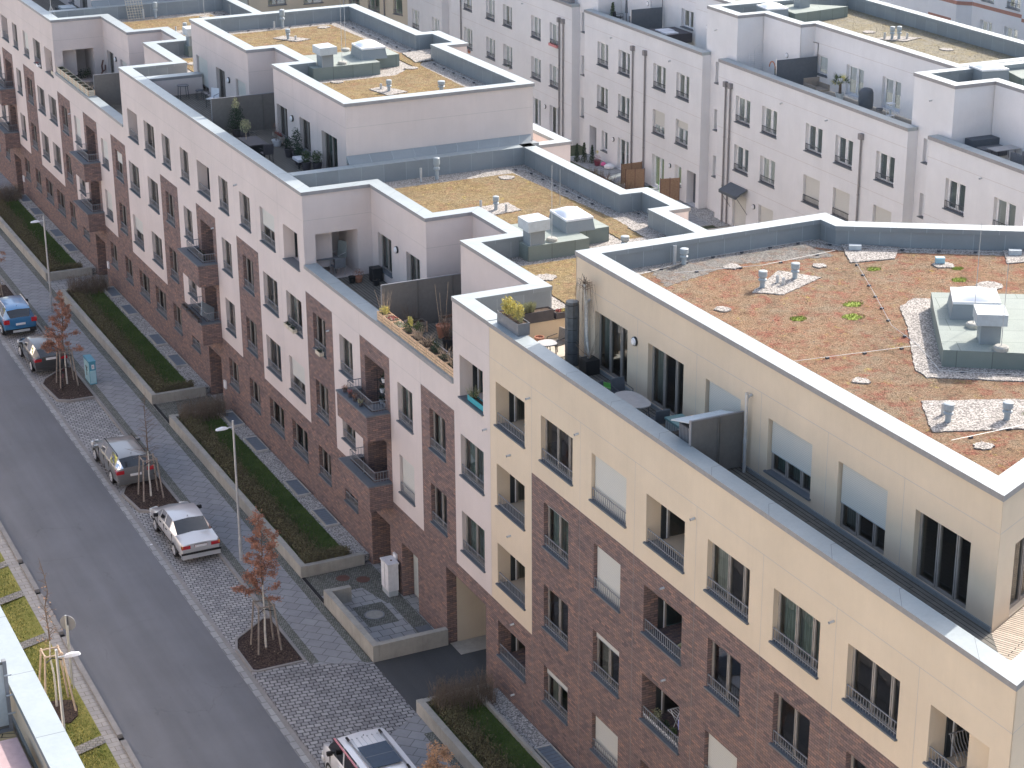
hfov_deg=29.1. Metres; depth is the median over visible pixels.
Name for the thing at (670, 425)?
storage box
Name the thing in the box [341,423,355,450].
window
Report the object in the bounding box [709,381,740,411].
window
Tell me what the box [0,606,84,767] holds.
apartment building
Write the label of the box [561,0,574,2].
planter box
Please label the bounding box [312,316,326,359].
window
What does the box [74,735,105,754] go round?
stone swale
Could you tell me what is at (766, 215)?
balcony door
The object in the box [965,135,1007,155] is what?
sofa
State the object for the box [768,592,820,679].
window
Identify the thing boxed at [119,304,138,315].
light well
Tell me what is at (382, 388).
flower pot
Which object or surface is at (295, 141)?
potted plant
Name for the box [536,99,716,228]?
courtyard lawn
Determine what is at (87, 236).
window
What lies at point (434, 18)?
window
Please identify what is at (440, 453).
window
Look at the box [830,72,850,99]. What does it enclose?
potted palm
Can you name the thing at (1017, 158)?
armchair
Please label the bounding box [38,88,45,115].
window
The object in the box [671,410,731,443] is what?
garden shed
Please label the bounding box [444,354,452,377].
planter box
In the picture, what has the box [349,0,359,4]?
window
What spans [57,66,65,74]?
planter box
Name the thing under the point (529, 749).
planter wall
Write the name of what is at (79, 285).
bush
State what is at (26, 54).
window
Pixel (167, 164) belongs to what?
window
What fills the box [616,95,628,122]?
window
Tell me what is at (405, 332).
planter box
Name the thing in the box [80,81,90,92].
planter box
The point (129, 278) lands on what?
window
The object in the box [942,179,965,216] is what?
window
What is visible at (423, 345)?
planter box
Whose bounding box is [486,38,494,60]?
window
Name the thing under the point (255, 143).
garden table
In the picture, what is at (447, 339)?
potted tree
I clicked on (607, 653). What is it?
window
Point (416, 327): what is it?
potted plant
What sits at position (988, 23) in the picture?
window
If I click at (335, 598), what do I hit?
court wall
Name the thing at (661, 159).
balcony door
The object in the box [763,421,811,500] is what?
window
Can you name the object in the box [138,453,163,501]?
tree stakes
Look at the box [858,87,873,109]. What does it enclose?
covered grill
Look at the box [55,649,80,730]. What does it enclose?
street lamp
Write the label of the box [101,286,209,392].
gravel strip
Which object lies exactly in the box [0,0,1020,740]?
ground
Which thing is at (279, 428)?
window
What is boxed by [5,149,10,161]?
window
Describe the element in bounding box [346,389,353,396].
flower pot
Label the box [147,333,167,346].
light well
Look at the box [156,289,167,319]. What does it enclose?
window
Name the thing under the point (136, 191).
window
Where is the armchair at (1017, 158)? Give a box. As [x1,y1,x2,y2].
[1010,151,1023,165]
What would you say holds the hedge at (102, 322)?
on the planting bed at (130, 333)
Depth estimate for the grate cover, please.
75.86 m
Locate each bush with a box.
[0,182,24,201]
[65,272,110,295]
[77,67,90,78]
[177,390,229,425]
[427,664,498,714]
[588,166,638,189]
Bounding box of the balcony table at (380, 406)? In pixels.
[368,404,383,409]
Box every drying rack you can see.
[668,707,678,729]
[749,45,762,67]
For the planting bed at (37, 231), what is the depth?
125.10 m
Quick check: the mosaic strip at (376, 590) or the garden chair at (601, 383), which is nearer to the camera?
the garden chair at (601, 383)
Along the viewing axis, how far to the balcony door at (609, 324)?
64.16 m
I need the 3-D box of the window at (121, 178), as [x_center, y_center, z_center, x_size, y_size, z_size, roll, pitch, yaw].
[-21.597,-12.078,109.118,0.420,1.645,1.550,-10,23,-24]
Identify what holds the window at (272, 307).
in the apartment building at (343, 85)
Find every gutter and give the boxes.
[0,335,314,767]
[0,531,133,767]
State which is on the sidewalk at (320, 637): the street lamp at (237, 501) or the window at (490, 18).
the street lamp at (237, 501)
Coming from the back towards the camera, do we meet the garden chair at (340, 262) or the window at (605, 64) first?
the window at (605, 64)
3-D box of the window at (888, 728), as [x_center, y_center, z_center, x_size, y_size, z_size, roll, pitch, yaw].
[8.970,7.576,48.741,0.310,1.625,2.260,-10,23,-24]
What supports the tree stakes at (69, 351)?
on the tree pit at (72, 391)
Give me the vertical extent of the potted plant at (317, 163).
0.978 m
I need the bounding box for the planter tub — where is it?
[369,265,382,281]
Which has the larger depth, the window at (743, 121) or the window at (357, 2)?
the window at (357, 2)
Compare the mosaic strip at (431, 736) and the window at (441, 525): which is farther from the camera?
the window at (441, 525)
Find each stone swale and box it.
[0,561,7,568]
[0,590,24,604]
[20,633,47,648]
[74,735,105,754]
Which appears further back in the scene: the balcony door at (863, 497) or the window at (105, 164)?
the window at (105, 164)
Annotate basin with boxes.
[603,382,610,389]
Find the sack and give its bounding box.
[604,163,614,168]
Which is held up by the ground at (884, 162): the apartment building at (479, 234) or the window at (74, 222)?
the apartment building at (479, 234)
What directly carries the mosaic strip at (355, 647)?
on the sidewalk at (320, 637)
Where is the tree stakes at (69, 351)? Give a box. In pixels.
[56,347,78,387]
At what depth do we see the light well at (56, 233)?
124.81 m
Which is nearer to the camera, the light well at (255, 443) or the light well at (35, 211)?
the light well at (255, 443)
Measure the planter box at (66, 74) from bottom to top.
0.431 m
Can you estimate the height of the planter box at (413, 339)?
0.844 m
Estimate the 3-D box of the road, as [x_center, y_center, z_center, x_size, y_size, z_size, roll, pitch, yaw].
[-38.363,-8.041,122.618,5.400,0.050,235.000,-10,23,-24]
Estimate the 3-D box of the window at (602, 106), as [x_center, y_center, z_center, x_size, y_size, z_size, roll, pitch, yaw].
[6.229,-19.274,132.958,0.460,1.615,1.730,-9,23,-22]
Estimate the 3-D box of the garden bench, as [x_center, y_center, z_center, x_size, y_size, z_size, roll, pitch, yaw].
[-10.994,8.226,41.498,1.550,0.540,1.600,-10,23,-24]
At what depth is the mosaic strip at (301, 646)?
89.11 m
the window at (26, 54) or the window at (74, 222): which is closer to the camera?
the window at (74, 222)
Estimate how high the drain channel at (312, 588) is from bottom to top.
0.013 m
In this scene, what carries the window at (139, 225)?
in the apartment building at (96, 142)
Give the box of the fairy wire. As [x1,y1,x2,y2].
[643,712,676,744]
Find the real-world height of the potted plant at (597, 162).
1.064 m
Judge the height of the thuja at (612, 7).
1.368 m
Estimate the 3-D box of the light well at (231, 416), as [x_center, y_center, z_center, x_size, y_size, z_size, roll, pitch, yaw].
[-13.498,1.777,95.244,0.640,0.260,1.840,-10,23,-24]
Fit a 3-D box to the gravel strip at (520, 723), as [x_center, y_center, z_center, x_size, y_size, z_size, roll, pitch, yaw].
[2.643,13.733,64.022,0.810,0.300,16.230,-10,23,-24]
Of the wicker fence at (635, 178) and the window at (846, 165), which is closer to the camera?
the window at (846, 165)
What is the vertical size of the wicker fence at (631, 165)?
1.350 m
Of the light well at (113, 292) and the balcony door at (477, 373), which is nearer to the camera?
the balcony door at (477, 373)
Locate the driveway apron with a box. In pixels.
[251,660,416,767]
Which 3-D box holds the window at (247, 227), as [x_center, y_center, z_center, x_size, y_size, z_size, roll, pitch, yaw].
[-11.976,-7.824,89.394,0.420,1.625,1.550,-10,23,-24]
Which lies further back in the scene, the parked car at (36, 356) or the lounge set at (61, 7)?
the lounge set at (61, 7)
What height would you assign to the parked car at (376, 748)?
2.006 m
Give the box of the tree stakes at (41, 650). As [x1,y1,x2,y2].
[39,645,76,710]
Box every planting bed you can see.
[0,199,73,268]
[69,288,186,389]
[181,415,338,557]
[429,695,538,767]
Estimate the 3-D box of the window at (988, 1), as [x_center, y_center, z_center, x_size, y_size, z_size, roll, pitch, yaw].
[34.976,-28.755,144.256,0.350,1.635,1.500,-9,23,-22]
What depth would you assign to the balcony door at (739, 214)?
118.49 m
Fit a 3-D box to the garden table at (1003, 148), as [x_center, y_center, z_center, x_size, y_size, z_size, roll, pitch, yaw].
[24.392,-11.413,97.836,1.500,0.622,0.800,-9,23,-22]
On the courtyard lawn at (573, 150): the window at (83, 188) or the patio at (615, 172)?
the patio at (615, 172)
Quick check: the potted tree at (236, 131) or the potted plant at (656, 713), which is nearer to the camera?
the potted plant at (656, 713)
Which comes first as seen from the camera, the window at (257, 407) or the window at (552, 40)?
the window at (257, 407)
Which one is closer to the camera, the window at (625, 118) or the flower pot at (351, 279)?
the flower pot at (351, 279)
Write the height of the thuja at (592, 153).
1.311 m
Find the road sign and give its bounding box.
[60,615,75,683]
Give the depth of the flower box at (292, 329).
85.20 m
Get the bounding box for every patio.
[570,154,649,187]
[651,188,711,226]
[707,226,731,229]
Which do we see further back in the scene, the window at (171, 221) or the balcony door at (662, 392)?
the window at (171, 221)
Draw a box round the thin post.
[67,626,73,688]
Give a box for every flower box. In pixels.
[181,303,189,310]
[186,309,195,316]
[193,314,201,322]
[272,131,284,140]
[284,321,291,328]
[288,325,296,333]
[315,348,323,356]
[465,386,482,410]
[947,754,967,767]
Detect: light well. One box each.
[18,194,31,202]
[28,207,43,215]
[48,228,64,237]
[62,243,79,252]
[103,286,121,297]
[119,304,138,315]
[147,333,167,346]
[166,353,187,367]
[220,411,244,426]
[243,435,268,452]
[283,478,310,496]
[311,507,339,527]
[534,743,573,767]
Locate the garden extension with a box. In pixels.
[533,123,571,161]
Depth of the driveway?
72.97 m
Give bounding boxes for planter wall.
[0,194,92,281]
[60,284,205,404]
[169,408,364,578]
[416,684,485,767]
[477,693,549,767]
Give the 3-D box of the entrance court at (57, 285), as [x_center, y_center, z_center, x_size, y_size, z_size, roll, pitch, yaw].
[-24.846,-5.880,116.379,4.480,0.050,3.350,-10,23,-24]
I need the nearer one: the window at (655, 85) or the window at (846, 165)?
the window at (846, 165)
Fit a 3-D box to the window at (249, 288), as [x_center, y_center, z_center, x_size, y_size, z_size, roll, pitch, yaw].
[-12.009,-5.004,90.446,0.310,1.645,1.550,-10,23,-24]
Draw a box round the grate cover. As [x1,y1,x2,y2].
[415,624,432,632]
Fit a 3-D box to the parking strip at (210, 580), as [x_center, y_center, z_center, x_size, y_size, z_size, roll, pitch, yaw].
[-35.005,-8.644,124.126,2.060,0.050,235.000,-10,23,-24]
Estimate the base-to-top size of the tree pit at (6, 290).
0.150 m
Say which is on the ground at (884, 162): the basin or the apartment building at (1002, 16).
the apartment building at (1002, 16)
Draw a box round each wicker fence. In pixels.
[621,161,641,183]
[625,168,644,188]
[660,177,679,199]
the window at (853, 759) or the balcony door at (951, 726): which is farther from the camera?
the window at (853, 759)
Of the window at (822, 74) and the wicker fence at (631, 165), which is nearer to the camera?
the window at (822, 74)
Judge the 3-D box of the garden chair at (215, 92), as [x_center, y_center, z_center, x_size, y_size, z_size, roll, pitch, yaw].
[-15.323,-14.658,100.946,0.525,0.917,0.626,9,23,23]
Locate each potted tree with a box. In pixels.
[225,97,244,137]
[240,118,250,139]
[435,288,449,338]
[437,307,452,350]
[573,273,599,375]
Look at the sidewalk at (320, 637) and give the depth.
89.59 m
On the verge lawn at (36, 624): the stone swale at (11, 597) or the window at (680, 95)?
the stone swale at (11, 597)
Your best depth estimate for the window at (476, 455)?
70.05 m
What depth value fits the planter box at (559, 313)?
67.38 m
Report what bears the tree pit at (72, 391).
on the parking strip at (210, 580)
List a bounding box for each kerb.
[0,275,305,658]
[0,330,319,767]
[0,521,141,767]
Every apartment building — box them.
[0,0,170,226]
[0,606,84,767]
[38,0,260,326]
[133,4,538,469]
[238,0,407,25]
[274,143,707,688]
[407,0,448,34]
[449,0,694,145]
[487,213,1023,767]
[576,0,762,208]
[706,0,1023,226]
[821,0,1023,95]
[911,60,1023,225]
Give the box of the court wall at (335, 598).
[323,585,447,662]
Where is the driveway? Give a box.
[374,643,485,711]
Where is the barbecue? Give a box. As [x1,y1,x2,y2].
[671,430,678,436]
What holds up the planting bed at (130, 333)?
in the planter wall at (132, 374)
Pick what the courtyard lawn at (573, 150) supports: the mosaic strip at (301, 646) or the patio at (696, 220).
the patio at (696, 220)
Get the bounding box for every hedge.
[0,199,82,271]
[65,288,194,392]
[177,410,351,563]
[428,692,524,767]
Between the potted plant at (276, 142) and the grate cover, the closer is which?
the grate cover
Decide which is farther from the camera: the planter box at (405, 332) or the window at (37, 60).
the window at (37, 60)
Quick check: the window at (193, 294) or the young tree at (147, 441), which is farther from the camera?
the window at (193, 294)
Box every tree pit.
[0,284,15,297]
[41,366,95,402]
[121,472,178,512]
[235,616,305,671]
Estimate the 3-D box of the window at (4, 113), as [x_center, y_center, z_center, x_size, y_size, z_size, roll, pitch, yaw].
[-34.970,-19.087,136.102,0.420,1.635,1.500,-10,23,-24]
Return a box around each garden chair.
[205,87,219,106]
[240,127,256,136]
[259,144,273,162]
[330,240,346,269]
[330,257,345,271]
[547,327,564,353]
[598,380,614,393]
[610,376,632,392]
[613,11,622,18]
[646,409,669,423]
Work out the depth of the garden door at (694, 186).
124.03 m
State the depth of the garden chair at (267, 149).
89.94 m
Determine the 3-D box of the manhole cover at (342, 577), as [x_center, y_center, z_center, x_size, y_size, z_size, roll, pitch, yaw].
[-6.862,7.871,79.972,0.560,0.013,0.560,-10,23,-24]
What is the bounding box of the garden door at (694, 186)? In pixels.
[693,173,695,202]
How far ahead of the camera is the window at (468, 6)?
151.93 m
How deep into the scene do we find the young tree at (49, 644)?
69.64 m
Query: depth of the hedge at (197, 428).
86.09 m
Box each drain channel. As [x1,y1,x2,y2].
[153,404,168,422]
[302,577,323,603]
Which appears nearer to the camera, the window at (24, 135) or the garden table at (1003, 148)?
the garden table at (1003, 148)
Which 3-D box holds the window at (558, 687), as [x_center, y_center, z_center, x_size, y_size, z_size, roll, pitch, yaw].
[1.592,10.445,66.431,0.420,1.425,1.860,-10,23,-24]
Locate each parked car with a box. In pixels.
[0,294,36,334]
[17,334,67,371]
[91,433,154,485]
[149,501,220,559]
[321,727,415,767]
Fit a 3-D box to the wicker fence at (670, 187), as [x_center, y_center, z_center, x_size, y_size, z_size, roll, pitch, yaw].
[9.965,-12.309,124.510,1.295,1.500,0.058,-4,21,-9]
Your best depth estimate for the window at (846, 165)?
107.18 m
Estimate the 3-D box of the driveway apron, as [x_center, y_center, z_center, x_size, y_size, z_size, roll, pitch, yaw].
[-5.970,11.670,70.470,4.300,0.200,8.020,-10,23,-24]
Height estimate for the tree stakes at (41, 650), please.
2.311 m
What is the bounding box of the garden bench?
[0,737,30,767]
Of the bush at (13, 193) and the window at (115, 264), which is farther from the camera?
the bush at (13, 193)
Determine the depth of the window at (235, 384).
95.50 m
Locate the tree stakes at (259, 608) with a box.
[250,598,281,654]
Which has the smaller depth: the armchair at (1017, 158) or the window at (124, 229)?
the armchair at (1017, 158)
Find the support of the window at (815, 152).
in the apartment building at (790, 173)
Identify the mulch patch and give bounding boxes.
[50,700,77,723]
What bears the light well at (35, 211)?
on the gravel strip at (76, 256)
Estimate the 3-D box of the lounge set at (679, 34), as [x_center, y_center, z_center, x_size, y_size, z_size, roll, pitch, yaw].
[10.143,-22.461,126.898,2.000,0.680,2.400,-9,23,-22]
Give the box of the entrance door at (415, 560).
[413,554,418,598]
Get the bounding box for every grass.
[2,199,541,767]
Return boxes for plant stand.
[377,377,384,407]
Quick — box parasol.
[625,0,627,20]
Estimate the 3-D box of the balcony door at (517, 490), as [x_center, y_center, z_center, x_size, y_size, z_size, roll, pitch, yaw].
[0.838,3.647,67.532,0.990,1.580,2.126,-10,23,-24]
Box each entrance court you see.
[47,274,108,297]
[155,393,225,423]
[302,563,433,643]
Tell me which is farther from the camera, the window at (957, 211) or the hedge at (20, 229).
the hedge at (20, 229)
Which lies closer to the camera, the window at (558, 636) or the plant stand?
the window at (558, 636)
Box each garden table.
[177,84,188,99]
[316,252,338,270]
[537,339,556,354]
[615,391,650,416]
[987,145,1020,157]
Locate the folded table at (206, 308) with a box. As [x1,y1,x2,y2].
[201,301,213,320]
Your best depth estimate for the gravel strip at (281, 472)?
86.77 m
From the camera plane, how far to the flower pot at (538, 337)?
65.58 m
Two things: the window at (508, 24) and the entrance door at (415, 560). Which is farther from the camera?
the window at (508, 24)
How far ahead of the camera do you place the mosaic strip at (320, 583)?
79.94 m
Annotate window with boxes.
[2,105,6,121]
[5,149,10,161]
[13,24,18,50]
[17,70,22,95]
[21,115,26,140]
[23,32,29,58]
[25,160,30,181]
[28,79,33,105]
[32,125,37,150]
[33,40,41,68]
[36,170,42,193]
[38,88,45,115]
[42,134,50,162]
[46,180,54,205]
[49,97,57,126]
[54,144,61,173]
[57,192,65,217]
[62,107,68,136]
[66,156,73,184]
[70,205,77,228]
[75,117,81,147]
[79,180,86,196]
[83,229,89,241]
[101,139,109,170]
[106,191,113,221]
[109,51,114,72]
[111,244,118,270]
[116,151,123,183]
[120,204,127,235]
[125,258,133,286]
[129,163,140,197]
[133,216,144,251]
[140,272,150,303]
[144,122,155,157]
[148,178,159,214]
[152,234,163,269]
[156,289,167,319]
[162,135,171,170]
[166,194,175,227]
[170,249,178,283]
[173,305,182,335]
[180,150,189,184]
[184,209,193,243]
[188,280,196,301]
[191,338,200,354]
[218,178,229,215]
[222,240,232,277]
[225,301,236,337]
[229,360,239,393]
[239,193,250,233]
[243,257,254,296]
[246,320,257,358]
[249,381,260,415]
[259,208,275,252]
[263,274,278,317]
[266,338,281,381]
[268,0,286,6]
[269,400,284,439]
[280,105,287,141]
[288,293,302,338]
[289,358,305,403]
[292,423,308,463]
[300,119,311,156]
[303,0,323,4]
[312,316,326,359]
[315,382,329,425]
[318,448,331,486]
[338,337,353,382]
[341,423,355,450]
[344,491,358,513]
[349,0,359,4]
[368,0,379,12]
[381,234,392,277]
[393,0,402,15]
[396,385,413,434]
[398,458,415,506]
[413,9,418,30]
[428,411,446,462]
[430,487,447,537]
[432,18,438,30]
[459,437,484,495]
[460,515,485,572]
[463,0,471,12]
[465,28,472,50]
[485,0,494,21]
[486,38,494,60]
[502,5,511,28]
[502,45,511,68]
[530,16,540,40]
[530,57,540,81]
[538,418,572,486]
[541,505,568,568]
[541,588,567,650]
[541,668,567,726]
[548,65,557,89]
[550,23,557,48]
[588,455,626,528]
[589,716,617,767]
[590,633,618,698]
[591,547,620,613]
[596,42,607,68]
[596,86,607,112]
[600,132,606,153]
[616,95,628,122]
[617,50,629,77]
[651,110,664,138]
[652,64,665,92]
[674,120,687,149]
[675,73,688,102]
[677,165,680,187]
[680,9,693,30]
[703,543,748,624]
[703,642,739,716]
[705,734,736,767]
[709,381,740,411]
[732,145,748,176]
[734,97,749,127]
[758,157,774,188]
[760,107,776,138]
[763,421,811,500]
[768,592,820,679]
[768,696,807,767]
[801,175,819,209]
[803,124,822,157]
[817,55,827,77]
[830,188,849,220]
[833,136,852,170]
[841,647,896,741]
[850,755,855,767]
[873,152,894,187]
[875,206,890,221]
[917,194,924,218]
[920,139,928,164]
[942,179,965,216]
[981,0,993,3]
[982,20,991,30]
[993,198,1015,225]
[1005,0,1019,11]
[1006,27,1016,37]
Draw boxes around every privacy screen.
[631,0,662,28]
[776,42,818,84]
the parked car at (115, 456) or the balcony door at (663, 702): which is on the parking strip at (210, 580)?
the parked car at (115, 456)
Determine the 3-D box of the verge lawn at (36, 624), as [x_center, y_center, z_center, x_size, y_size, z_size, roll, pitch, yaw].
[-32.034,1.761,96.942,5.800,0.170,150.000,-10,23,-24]
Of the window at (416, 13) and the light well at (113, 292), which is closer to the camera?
the light well at (113, 292)
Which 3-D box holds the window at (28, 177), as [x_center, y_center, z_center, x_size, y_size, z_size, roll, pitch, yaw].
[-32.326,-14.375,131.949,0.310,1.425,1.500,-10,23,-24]
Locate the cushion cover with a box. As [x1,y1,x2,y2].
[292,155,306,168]
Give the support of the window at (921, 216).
in the apartment building at (953, 109)
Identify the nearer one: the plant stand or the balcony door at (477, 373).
the balcony door at (477, 373)
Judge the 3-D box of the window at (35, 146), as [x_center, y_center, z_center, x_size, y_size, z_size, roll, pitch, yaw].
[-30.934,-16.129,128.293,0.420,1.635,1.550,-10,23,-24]
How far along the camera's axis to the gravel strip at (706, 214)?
121.33 m
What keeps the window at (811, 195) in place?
in the apartment building at (790, 173)
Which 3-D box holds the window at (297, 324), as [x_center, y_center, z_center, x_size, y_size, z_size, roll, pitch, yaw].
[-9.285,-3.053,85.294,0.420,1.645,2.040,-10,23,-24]
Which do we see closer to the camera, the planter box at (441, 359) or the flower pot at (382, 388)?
the planter box at (441, 359)
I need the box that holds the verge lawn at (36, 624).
[0,552,119,767]
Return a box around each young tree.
[37,558,61,706]
[40,290,83,383]
[128,397,161,495]
[230,506,283,646]
[417,739,459,767]
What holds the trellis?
on the apartment building at (96, 142)
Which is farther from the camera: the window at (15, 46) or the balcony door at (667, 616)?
the window at (15, 46)
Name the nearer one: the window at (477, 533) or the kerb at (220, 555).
the window at (477, 533)
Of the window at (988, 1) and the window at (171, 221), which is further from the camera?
the window at (988, 1)
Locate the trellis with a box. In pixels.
[125,0,144,19]
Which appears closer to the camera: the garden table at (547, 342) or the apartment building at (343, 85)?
the garden table at (547, 342)
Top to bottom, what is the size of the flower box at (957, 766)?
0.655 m
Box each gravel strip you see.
[19,200,95,272]
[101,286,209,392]
[217,410,368,560]
[484,688,549,748]
[689,207,729,227]
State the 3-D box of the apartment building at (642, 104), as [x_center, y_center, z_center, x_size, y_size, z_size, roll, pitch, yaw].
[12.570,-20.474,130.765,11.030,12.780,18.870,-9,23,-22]
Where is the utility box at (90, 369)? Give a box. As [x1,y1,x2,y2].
[83,354,96,384]
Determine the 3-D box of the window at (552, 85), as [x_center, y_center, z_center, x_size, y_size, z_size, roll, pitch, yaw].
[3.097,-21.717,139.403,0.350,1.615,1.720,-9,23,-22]
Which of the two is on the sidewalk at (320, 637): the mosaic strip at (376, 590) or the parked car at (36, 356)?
the mosaic strip at (376, 590)
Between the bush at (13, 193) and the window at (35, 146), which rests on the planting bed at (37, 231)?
the bush at (13, 193)
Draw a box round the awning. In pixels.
[718,182,746,214]
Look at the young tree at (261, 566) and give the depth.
73.27 m
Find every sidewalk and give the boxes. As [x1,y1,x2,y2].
[0,172,372,664]
[390,714,450,767]
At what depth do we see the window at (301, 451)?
87.54 m
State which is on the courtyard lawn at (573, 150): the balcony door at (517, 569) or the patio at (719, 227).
the patio at (719, 227)
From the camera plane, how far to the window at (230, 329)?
94.40 m
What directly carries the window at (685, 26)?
in the apartment building at (642, 104)
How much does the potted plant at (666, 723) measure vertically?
0.419 m
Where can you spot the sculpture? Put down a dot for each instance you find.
(102, 67)
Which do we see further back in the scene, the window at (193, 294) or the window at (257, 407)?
the window at (193, 294)
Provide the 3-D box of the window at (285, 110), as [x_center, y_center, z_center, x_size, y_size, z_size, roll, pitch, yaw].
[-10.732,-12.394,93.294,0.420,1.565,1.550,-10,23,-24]
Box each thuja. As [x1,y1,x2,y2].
[573,143,579,161]
[580,142,587,162]
[589,145,593,162]
[610,2,614,15]
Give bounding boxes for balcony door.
[199,56,208,92]
[207,167,209,189]
[219,69,225,97]
[238,80,245,95]
[294,232,297,256]
[325,132,337,167]
[410,254,419,279]
[472,364,482,393]
[509,392,524,421]
[510,474,524,502]
[510,554,524,580]
[511,633,524,651]
[534,97,540,125]
[552,106,557,133]
[599,314,626,384]
[620,138,628,167]
[651,346,680,414]
[654,155,662,187]
[656,686,678,714]
[657,596,681,628]
[660,504,684,538]
[734,196,745,225]
[760,206,772,221]
[840,464,887,553]
[848,65,863,96]
[884,77,900,111]
[916,512,965,608]
[943,717,968,757]
[1009,538,1023,609]
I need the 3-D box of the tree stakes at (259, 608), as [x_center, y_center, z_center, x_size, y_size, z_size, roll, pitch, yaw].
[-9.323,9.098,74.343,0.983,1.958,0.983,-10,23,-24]
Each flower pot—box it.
[341,384,347,391]
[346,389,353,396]
[348,275,355,283]
[352,393,357,401]
[353,268,363,282]
[357,398,363,406]
[372,278,379,285]
[379,384,384,392]
[379,395,383,403]
[534,335,543,340]
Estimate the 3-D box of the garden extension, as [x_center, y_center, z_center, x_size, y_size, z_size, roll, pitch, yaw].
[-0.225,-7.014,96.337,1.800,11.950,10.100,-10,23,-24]
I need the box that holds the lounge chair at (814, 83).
[803,77,829,91]
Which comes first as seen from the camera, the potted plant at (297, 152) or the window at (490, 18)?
the potted plant at (297, 152)
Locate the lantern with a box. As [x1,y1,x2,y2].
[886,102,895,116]
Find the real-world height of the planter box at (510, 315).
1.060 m
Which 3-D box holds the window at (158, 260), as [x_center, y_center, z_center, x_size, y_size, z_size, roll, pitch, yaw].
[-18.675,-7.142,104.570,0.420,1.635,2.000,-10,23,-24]
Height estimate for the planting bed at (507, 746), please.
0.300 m
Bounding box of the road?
[0,342,306,767]
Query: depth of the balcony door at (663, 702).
60.85 m
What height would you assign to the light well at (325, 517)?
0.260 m
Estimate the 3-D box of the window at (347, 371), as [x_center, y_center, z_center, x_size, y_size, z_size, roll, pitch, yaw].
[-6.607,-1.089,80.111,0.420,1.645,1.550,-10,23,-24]
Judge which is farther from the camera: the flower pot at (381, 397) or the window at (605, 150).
the window at (605, 150)
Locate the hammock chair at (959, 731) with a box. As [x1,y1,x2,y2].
[949,729,969,767]
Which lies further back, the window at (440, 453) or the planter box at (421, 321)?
the planter box at (421, 321)
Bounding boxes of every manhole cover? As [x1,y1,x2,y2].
[336,575,349,580]
[356,576,369,581]
[364,610,384,618]
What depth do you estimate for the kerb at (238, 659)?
80.46 m
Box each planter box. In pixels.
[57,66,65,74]
[60,68,69,77]
[64,72,73,79]
[68,75,77,82]
[72,78,81,86]
[76,81,84,89]
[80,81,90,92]
[81,84,94,95]
[376,292,392,323]
[383,314,400,329]
[391,321,406,336]
[399,296,427,331]
[400,316,417,342]
[408,328,426,349]
[416,331,436,356]
[426,345,442,363]
[432,336,449,355]
[435,343,452,370]
[439,314,452,327]
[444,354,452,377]
[497,295,529,336]
[521,299,553,323]
[554,308,564,318]
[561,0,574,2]
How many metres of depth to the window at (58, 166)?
123.42 m
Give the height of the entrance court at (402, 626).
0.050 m
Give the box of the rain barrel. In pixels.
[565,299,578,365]
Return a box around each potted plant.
[271,116,281,146]
[283,136,292,157]
[291,128,301,155]
[293,144,303,164]
[301,150,311,170]
[311,150,322,169]
[413,321,425,337]
[594,150,600,165]
[650,708,663,723]
[661,719,669,732]
[668,727,677,739]
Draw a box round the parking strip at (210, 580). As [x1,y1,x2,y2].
[0,279,263,649]
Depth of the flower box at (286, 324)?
85.76 m
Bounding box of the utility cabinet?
[380,555,398,596]
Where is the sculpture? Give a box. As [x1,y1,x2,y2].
[101,60,105,73]
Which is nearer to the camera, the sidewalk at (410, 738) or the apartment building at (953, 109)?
the sidewalk at (410, 738)
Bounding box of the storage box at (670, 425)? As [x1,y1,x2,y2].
[664,414,684,431]
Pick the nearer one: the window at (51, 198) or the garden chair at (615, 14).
the window at (51, 198)
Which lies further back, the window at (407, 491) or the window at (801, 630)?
the window at (407, 491)
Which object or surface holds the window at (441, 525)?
in the apartment building at (479, 234)
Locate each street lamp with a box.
[30,216,53,311]
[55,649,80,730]
[215,420,242,560]
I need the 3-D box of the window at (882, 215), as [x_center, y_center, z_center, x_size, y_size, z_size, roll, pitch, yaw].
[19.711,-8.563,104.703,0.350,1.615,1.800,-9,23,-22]
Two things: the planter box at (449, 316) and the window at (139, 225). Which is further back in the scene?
the window at (139, 225)
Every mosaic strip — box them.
[0,228,372,661]
[0,266,318,663]
[156,395,215,418]
[305,564,381,595]
[353,602,398,627]
[362,583,403,602]
[389,599,432,632]
[424,732,463,767]
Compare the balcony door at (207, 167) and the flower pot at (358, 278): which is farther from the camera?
the balcony door at (207, 167)
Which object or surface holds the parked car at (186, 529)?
on the parking strip at (210, 580)
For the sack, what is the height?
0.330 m
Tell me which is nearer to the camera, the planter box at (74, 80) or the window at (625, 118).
the planter box at (74, 80)
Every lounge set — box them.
[55,5,78,9]
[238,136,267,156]
[649,27,691,42]
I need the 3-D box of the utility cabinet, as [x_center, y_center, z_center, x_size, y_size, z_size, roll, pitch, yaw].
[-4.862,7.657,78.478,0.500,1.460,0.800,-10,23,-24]

